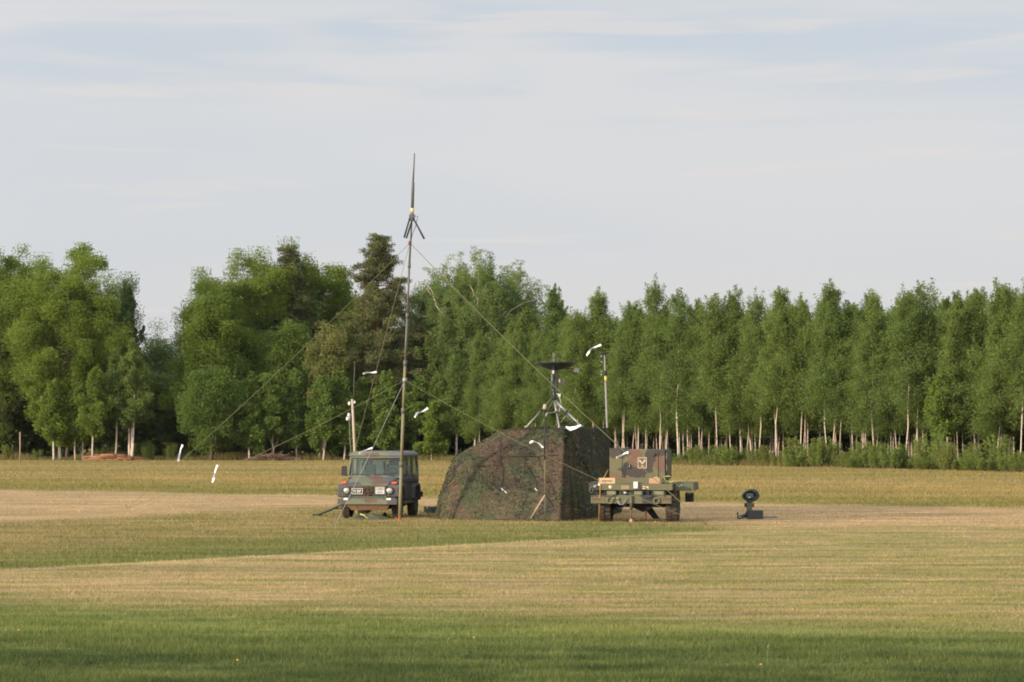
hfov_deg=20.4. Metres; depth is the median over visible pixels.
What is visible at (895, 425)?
birch tree
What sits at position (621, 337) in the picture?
birch tree
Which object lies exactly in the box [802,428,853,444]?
birch tree
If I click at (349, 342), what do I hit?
broadleaf tree
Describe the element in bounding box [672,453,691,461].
shrub
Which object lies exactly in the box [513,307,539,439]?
birch tree
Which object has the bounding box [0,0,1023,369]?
sky
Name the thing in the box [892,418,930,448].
birch tree
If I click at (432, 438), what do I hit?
young tree
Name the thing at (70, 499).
field
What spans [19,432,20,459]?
marker post
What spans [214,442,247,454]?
dark tree
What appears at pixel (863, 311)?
birch tree
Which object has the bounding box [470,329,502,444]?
birch tree
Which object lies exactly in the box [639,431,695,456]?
dark tree
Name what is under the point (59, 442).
birch tree
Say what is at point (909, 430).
birch tree
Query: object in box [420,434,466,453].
dark tree
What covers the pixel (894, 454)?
shrub
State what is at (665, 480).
coiled cord
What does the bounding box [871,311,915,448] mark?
birch tree
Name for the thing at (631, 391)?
birch tree
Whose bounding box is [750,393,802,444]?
birch tree
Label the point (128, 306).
spruce tree
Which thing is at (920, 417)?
birch tree
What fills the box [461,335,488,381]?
birch tree
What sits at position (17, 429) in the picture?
dark tree
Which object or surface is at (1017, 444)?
dark tree
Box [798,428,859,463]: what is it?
dark tree
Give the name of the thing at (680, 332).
birch tree
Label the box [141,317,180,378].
broadleaf tree
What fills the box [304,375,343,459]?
young tree
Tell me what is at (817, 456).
shrub
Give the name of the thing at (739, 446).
dark tree
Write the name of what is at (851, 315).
birch tree
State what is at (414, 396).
young tree
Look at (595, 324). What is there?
birch tree
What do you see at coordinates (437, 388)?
birch tree
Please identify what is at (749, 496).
searchlight
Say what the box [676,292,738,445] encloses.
birch tree
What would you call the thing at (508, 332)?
birch tree
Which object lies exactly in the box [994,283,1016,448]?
birch tree
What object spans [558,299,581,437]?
birch tree
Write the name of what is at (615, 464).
side door
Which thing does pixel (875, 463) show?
shrub
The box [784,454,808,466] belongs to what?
shrub
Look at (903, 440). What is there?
dark tree
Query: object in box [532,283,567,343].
birch tree
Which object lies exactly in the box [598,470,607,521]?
orange rope
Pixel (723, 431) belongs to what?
birch tree
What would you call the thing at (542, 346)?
birch tree
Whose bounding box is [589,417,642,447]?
birch tree
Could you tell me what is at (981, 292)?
birch tree
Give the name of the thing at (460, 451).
dark tree
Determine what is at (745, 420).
birch tree
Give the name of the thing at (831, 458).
shrub
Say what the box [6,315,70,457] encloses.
dark tree
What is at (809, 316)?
birch tree
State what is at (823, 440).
shrub
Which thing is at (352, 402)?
antenna pole
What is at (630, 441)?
dark tree
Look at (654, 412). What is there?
birch tree
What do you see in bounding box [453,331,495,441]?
birch tree
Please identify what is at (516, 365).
birch tree
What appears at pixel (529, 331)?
birch tree
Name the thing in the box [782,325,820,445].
birch tree
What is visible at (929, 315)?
birch tree
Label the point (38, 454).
shrub
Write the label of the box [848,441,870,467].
shrub
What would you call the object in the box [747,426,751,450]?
leaning trunk
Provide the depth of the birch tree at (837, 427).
198.42 m
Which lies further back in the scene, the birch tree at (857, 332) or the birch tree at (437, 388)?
the birch tree at (437, 388)
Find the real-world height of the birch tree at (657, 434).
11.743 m
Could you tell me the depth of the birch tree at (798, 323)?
195.94 m
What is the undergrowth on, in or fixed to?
on the field
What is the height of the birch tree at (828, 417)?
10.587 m
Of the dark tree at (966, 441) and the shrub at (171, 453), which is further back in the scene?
the shrub at (171, 453)
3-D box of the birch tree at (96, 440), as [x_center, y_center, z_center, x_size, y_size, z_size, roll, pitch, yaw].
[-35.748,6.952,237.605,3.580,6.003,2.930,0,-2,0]
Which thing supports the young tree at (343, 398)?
on the field
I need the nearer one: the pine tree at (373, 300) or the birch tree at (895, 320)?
the birch tree at (895, 320)
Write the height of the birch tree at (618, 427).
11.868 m
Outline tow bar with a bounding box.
[313,504,344,515]
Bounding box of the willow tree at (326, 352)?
[302,322,354,458]
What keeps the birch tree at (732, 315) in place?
on the field
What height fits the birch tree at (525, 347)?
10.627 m
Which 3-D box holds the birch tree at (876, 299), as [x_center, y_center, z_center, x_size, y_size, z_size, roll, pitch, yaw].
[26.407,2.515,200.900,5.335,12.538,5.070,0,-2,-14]
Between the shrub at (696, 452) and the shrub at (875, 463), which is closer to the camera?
the shrub at (875, 463)
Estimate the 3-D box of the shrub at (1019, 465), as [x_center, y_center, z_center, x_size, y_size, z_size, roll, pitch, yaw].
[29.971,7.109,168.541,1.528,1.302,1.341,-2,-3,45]
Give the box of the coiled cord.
[654,476,673,482]
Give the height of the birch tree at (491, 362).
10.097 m
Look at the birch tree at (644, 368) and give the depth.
214.02 m
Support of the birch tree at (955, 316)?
on the field
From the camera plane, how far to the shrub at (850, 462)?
186.26 m
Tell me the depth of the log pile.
234.16 m
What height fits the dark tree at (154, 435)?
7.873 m
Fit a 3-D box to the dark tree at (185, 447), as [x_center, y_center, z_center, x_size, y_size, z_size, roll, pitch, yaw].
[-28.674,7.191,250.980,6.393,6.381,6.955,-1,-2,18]
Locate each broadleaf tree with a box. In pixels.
[0,241,148,456]
[0,243,47,437]
[0,252,63,454]
[98,271,148,363]
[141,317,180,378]
[157,277,265,453]
[173,364,248,459]
[177,265,262,454]
[217,245,300,383]
[242,318,311,453]
[277,236,358,343]
[319,262,357,455]
[328,284,393,456]
[352,350,422,450]
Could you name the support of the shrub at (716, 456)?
on the field
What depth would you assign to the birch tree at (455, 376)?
235.44 m
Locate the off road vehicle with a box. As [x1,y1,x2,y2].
[337,450,422,517]
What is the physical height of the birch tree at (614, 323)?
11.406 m
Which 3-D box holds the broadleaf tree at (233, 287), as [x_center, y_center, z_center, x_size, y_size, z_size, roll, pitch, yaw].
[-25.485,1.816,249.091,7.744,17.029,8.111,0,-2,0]
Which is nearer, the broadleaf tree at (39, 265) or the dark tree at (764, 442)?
the dark tree at (764, 442)
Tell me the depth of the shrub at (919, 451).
180.42 m
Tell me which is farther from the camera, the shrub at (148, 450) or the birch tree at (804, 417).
the shrub at (148, 450)
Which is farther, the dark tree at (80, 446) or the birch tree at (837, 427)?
the dark tree at (80, 446)
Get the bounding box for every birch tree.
[33,378,70,459]
[45,400,77,459]
[61,371,90,459]
[67,391,104,459]
[72,364,112,455]
[102,346,132,453]
[111,338,155,456]
[299,357,340,457]
[398,272,462,387]
[401,246,545,445]
[420,371,454,448]
[438,354,467,455]
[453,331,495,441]
[453,367,493,444]
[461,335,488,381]
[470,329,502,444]
[470,332,501,434]
[474,337,512,434]
[480,331,539,431]
[483,262,570,451]
[494,328,528,431]
[495,317,525,441]
[507,324,544,415]
[511,341,546,426]
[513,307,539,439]
[514,335,546,432]
[520,334,575,426]
[521,333,531,423]
[522,329,532,369]
[527,326,578,435]
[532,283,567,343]
[541,307,595,455]
[544,313,586,444]
[548,311,597,431]
[553,286,616,451]
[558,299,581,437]
[564,365,612,436]
[571,330,613,427]
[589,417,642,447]
[594,300,653,447]
[594,316,618,441]
[595,330,632,447]
[596,322,627,447]
[607,313,649,448]
[609,429,651,447]
[610,413,648,448]
[616,307,672,444]
[620,317,668,448]
[622,272,690,448]
[634,424,678,448]
[637,287,707,457]
[638,308,649,448]
[641,336,685,448]
[650,431,681,448]
[652,326,718,451]
[658,315,703,453]
[667,307,724,454]
[671,297,721,445]
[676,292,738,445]
[689,314,717,444]
[690,426,724,452]
[695,284,774,453]
[701,322,738,446]
[702,324,739,446]
[713,318,772,450]
[718,286,787,446]
[721,429,766,453]
[734,307,806,455]
[746,285,807,456]
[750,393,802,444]
[752,421,791,453]
[756,412,808,457]
[768,292,823,442]
[775,323,823,457]
[778,315,811,452]
[782,300,816,451]
[782,301,824,445]
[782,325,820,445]
[790,293,847,442]
[794,278,858,447]
[796,404,848,440]
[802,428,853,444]
[805,355,858,442]
[815,316,846,451]
[817,420,852,464]
[822,299,861,448]
[826,313,881,446]
[834,299,882,442]
[836,294,912,444]
[843,289,882,452]
[857,312,894,446]
[859,319,914,448]
[863,288,885,448]
[867,282,934,449]
[868,277,947,441]
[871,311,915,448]
[883,289,915,455]
[884,315,942,448]
[885,400,931,449]
[886,306,896,451]
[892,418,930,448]
[908,301,926,454]
[910,309,969,462]
[917,298,984,454]
[923,369,961,445]
[927,293,951,454]
[927,307,985,456]
[929,290,976,458]
[933,305,946,441]
[950,289,994,453]
[952,278,1023,451]
[958,286,989,451]
[963,290,996,442]
[964,277,1023,456]
[969,311,994,442]
[970,312,1023,448]
[973,300,1023,452]
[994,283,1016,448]
[1005,347,1023,403]
[1005,351,1023,425]
[1008,287,1020,451]
[1008,287,1022,447]
[1008,370,1023,416]
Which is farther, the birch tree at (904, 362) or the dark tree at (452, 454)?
the dark tree at (452, 454)
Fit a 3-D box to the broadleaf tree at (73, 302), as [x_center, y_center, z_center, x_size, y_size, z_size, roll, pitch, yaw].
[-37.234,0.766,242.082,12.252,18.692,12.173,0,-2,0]
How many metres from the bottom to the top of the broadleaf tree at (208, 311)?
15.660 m
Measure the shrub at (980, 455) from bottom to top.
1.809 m
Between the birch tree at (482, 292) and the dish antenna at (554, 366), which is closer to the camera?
the dish antenna at (554, 366)
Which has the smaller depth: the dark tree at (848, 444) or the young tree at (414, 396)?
the dark tree at (848, 444)
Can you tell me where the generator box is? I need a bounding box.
[609,448,671,482]
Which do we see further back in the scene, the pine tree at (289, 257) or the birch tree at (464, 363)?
the pine tree at (289, 257)
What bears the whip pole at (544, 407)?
on the field
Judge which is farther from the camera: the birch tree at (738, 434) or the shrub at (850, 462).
the birch tree at (738, 434)
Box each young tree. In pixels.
[230,370,269,457]
[258,373,290,452]
[279,367,309,457]
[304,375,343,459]
[329,364,361,459]
[348,376,377,450]
[367,369,405,459]
[396,375,428,457]
[412,400,449,459]
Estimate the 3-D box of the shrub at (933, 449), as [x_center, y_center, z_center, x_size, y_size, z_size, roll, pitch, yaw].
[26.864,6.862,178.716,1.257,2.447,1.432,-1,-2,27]
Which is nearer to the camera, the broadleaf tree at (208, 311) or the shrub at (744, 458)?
the shrub at (744, 458)
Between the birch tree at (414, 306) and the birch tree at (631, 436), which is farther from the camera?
the birch tree at (414, 306)
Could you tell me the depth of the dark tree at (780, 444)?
216.43 m
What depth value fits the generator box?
75.57 m
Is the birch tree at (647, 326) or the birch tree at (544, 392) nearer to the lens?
the birch tree at (647, 326)
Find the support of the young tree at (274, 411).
on the field
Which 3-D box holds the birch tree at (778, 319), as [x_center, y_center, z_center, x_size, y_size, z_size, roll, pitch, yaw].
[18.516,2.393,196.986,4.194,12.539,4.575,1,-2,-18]
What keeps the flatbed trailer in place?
on the field
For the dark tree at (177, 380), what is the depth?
259.00 m
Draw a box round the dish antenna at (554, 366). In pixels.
[524,353,586,427]
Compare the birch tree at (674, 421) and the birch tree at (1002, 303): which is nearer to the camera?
the birch tree at (1002, 303)
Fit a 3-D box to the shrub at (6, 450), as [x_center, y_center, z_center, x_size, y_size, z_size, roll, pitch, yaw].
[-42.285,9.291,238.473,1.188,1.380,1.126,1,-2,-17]
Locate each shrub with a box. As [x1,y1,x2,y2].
[1,444,13,457]
[32,449,42,458]
[94,447,106,455]
[141,440,156,458]
[162,442,177,459]
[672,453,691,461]
[684,444,713,463]
[700,454,716,464]
[711,444,733,464]
[716,445,743,465]
[738,451,754,462]
[745,444,769,463]
[756,452,782,464]
[769,455,782,464]
[782,436,799,465]
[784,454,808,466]
[792,442,826,466]
[806,437,831,466]
[820,436,832,464]
[823,441,841,466]
[832,451,853,467]
[844,456,863,467]
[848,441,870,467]
[851,441,883,467]
[867,452,889,468]
[876,442,910,468]
[891,452,910,467]
[902,456,914,468]
[908,457,940,469]
[912,434,935,468]
[927,431,949,469]
[935,441,957,469]
[949,457,965,469]
[956,452,978,470]
[961,441,986,470]
[974,457,998,470]
[983,434,1014,470]
[995,451,1023,471]
[1006,450,1023,471]
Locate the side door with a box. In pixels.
[610,455,621,477]
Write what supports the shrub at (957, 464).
on the field
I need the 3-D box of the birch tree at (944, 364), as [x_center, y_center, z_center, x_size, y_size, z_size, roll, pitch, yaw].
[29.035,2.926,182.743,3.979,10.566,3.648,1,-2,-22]
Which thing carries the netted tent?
on the field
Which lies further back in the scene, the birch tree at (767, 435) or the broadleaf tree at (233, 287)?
the broadleaf tree at (233, 287)
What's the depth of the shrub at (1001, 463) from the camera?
169.25 m
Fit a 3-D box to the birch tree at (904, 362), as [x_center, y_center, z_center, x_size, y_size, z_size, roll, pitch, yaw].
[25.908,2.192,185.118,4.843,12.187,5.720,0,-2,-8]
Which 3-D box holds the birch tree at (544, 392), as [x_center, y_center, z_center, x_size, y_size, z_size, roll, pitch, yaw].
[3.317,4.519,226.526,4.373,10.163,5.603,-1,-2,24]
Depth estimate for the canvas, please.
77.61 m
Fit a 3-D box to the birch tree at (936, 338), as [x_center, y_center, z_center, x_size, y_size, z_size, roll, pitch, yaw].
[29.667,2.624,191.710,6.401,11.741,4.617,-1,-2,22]
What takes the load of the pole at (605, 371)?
on the field
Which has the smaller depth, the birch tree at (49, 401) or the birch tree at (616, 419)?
the birch tree at (616, 419)
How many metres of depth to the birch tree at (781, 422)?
201.78 m
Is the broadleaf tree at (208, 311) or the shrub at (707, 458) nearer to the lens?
the shrub at (707, 458)
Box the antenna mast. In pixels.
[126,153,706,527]
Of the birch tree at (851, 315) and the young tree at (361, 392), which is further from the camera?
the young tree at (361, 392)
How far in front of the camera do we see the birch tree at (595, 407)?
217.20 m
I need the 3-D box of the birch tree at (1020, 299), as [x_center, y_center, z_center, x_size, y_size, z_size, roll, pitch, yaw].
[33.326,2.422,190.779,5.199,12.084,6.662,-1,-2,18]
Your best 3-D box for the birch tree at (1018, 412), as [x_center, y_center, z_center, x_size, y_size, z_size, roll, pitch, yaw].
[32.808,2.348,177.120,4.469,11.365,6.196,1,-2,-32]
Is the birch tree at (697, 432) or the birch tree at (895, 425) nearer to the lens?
the birch tree at (895, 425)
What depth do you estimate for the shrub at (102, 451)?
237.59 m
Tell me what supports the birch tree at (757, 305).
on the field
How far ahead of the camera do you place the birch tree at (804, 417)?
199.52 m
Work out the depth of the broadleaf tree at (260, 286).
248.95 m
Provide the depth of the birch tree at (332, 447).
238.29 m
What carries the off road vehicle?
on the field
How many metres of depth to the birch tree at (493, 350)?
233.49 m
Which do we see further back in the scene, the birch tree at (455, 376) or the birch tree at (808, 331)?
the birch tree at (455, 376)
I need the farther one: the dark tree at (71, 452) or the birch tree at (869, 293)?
the dark tree at (71, 452)
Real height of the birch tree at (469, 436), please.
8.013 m
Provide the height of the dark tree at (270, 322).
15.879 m
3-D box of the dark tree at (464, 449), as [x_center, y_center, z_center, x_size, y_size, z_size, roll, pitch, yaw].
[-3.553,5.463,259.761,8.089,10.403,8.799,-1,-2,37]
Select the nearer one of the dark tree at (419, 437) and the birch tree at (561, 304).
the birch tree at (561, 304)
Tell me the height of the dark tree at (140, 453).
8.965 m
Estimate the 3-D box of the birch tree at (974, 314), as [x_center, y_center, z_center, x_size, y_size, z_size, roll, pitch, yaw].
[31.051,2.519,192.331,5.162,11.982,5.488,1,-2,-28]
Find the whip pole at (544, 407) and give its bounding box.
[529,404,546,520]
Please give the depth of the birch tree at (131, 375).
236.33 m
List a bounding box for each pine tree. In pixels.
[261,244,320,454]
[314,232,437,450]
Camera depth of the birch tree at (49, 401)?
235.87 m
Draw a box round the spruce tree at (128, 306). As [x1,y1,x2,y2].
[110,281,157,456]
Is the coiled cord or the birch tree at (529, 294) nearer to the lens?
the coiled cord
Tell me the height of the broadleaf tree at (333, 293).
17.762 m
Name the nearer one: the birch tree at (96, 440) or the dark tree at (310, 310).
the birch tree at (96, 440)
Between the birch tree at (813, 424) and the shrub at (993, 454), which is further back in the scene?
the birch tree at (813, 424)
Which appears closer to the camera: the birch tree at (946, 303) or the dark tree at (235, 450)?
the birch tree at (946, 303)
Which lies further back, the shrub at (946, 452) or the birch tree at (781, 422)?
the birch tree at (781, 422)
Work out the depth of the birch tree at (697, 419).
206.32 m
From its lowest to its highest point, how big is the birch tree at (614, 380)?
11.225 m
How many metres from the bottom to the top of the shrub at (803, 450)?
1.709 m
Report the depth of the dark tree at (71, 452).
261.45 m
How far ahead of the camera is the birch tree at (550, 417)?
223.09 m
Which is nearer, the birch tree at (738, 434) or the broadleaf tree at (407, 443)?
the birch tree at (738, 434)
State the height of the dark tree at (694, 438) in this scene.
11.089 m
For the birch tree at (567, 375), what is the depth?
221.21 m
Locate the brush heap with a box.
[244,451,299,460]
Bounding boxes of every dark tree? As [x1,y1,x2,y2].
[0,381,46,454]
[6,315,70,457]
[34,290,90,455]
[49,308,109,456]
[75,359,157,453]
[105,358,160,456]
[113,372,190,455]
[149,372,182,457]
[154,396,219,455]
[160,369,202,455]
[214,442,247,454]
[218,305,282,453]
[250,288,309,451]
[265,290,327,455]
[308,291,365,456]
[342,303,398,456]
[388,346,430,453]
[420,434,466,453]
[448,442,469,453]
[448,448,462,455]
[449,437,472,450]
[608,431,669,448]
[637,434,674,457]
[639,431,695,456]
[674,428,710,449]
[697,430,744,457]
[719,431,758,452]
[727,431,779,453]
[758,431,798,455]
[780,428,809,455]
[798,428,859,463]
[839,433,882,457]
[844,431,906,457]
[874,424,922,456]
[900,427,963,460]
[928,431,989,459]
[953,431,1007,457]
[985,430,1023,460]
[1010,431,1023,455]
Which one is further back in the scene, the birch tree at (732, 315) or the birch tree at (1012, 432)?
the birch tree at (732, 315)
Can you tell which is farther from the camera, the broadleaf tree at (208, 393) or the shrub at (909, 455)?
the broadleaf tree at (208, 393)
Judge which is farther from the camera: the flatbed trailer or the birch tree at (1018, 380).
the birch tree at (1018, 380)
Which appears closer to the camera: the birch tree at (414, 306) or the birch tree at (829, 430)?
the birch tree at (829, 430)
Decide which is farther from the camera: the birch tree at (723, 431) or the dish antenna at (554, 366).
the birch tree at (723, 431)
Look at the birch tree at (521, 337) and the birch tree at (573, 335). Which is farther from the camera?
the birch tree at (521, 337)
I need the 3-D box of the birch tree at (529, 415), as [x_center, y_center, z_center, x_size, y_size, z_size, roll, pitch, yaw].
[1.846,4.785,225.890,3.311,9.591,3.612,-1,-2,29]
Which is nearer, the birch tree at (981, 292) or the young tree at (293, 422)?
the birch tree at (981, 292)
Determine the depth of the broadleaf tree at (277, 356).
243.54 m
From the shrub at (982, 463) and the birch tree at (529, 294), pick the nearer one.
the shrub at (982, 463)
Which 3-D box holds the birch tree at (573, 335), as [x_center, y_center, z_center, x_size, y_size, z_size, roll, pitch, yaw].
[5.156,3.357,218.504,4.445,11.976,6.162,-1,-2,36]
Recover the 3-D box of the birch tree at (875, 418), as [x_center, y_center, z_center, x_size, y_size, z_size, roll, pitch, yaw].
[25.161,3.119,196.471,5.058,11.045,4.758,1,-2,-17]
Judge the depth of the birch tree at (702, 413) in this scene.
209.74 m
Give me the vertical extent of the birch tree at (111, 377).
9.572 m
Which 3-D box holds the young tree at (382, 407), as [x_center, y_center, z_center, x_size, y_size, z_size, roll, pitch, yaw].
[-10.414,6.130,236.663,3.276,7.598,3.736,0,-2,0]
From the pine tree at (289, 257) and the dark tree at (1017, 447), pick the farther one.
the pine tree at (289, 257)
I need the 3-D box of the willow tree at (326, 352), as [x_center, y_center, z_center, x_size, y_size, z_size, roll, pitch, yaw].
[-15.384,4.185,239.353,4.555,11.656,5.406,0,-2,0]
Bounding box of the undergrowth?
[0,449,1023,469]
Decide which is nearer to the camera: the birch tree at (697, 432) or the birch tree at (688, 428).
the birch tree at (688, 428)
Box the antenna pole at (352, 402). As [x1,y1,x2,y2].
[346,361,358,513]
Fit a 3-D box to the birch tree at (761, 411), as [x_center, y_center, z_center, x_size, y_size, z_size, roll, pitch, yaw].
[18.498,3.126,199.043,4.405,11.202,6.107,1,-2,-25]
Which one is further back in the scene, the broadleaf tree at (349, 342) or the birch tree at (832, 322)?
the broadleaf tree at (349, 342)
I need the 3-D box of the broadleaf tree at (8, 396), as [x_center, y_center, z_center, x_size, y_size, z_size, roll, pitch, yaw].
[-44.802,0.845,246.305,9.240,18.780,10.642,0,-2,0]
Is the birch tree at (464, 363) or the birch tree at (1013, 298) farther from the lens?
the birch tree at (464, 363)
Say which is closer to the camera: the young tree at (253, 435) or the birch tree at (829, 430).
the birch tree at (829, 430)
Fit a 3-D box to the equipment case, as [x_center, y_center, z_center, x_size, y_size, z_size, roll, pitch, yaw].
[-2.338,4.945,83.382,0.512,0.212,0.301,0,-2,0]
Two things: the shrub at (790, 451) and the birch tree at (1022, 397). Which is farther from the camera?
the shrub at (790, 451)
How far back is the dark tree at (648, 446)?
237.08 m
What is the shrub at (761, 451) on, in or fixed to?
on the field
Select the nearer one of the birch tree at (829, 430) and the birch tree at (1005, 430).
the birch tree at (1005, 430)
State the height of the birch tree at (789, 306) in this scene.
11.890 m
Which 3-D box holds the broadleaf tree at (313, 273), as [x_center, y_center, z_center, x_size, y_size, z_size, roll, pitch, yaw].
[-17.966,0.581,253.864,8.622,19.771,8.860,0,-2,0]
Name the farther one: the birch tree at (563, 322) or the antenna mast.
the birch tree at (563, 322)
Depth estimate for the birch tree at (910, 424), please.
188.77 m
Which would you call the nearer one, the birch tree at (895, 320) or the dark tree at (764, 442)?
the birch tree at (895, 320)
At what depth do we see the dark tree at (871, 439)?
208.11 m
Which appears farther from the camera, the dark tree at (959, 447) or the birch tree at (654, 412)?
the birch tree at (654, 412)
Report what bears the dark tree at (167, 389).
on the field
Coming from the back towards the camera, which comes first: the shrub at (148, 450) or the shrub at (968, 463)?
the shrub at (148, 450)
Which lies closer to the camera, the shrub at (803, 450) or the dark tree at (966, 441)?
the shrub at (803, 450)
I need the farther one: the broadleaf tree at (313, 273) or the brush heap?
the broadleaf tree at (313, 273)
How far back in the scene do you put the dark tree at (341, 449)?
253.83 m
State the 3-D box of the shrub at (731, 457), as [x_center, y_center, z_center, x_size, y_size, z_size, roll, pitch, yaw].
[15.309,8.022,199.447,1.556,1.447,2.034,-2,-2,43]
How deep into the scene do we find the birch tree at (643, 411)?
213.10 m
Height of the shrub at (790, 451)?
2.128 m
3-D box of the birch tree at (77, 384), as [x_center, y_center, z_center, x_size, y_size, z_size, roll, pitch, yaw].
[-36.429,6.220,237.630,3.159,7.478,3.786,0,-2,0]
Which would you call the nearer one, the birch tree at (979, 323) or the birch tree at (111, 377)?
the birch tree at (979, 323)
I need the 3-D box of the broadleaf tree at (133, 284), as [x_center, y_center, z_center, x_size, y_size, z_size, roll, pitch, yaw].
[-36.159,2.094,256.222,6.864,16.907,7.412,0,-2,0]
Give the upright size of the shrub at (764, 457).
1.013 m
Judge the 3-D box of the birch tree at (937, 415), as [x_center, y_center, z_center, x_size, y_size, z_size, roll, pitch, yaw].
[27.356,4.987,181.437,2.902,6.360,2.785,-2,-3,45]
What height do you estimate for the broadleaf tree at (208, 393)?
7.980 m
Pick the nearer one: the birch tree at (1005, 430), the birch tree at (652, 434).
the birch tree at (1005, 430)
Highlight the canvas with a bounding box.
[346,513,389,519]
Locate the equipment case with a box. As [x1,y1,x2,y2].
[423,506,434,512]
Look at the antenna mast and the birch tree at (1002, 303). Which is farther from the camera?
the birch tree at (1002, 303)
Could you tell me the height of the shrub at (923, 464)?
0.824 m
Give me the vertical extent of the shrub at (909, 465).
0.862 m
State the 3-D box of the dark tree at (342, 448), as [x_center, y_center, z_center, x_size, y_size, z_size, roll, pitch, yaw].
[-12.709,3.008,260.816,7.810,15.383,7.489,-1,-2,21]
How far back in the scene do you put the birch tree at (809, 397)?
201.25 m
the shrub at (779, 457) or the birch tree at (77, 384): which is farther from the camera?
the birch tree at (77, 384)
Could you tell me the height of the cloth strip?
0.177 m
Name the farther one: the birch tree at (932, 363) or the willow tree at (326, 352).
the willow tree at (326, 352)
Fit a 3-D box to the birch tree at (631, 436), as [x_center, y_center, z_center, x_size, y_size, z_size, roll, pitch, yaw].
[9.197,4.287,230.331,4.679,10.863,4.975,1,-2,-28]
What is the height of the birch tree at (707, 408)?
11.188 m
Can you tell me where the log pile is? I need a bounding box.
[82,453,150,460]
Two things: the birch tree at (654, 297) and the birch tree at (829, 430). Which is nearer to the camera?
the birch tree at (829, 430)
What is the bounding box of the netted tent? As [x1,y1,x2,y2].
[433,425,621,520]
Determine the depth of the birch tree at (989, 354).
184.78 m
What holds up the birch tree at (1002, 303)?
on the field
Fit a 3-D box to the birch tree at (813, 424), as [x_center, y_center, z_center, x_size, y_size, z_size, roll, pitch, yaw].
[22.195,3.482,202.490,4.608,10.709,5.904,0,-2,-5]
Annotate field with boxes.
[0,437,1023,681]
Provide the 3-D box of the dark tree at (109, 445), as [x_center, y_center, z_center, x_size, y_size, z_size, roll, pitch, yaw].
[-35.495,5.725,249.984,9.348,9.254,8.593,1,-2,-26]
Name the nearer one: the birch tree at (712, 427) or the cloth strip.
the cloth strip
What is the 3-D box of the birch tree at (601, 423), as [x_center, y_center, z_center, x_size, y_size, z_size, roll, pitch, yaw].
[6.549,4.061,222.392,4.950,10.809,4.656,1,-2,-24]
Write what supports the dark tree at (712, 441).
on the field
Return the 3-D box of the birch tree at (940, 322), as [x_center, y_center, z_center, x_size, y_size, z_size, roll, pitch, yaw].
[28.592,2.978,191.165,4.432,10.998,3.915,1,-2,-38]
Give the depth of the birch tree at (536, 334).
232.09 m
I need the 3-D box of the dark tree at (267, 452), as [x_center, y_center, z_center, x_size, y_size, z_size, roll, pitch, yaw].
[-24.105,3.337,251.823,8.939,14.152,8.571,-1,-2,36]
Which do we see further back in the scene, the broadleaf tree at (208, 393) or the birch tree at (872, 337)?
the broadleaf tree at (208, 393)
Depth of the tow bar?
79.58 m
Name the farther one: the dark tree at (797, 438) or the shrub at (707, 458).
the dark tree at (797, 438)
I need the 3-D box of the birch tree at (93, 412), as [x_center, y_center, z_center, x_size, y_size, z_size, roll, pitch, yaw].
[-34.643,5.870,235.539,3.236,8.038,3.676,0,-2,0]
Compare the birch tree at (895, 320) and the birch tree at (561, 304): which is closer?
the birch tree at (895, 320)
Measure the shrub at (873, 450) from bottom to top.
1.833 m
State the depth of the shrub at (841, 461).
188.75 m
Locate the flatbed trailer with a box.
[589,476,698,521]
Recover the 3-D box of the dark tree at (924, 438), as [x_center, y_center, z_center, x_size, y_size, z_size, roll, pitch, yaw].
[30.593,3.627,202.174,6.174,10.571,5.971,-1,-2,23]
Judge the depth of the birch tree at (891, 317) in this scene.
201.48 m

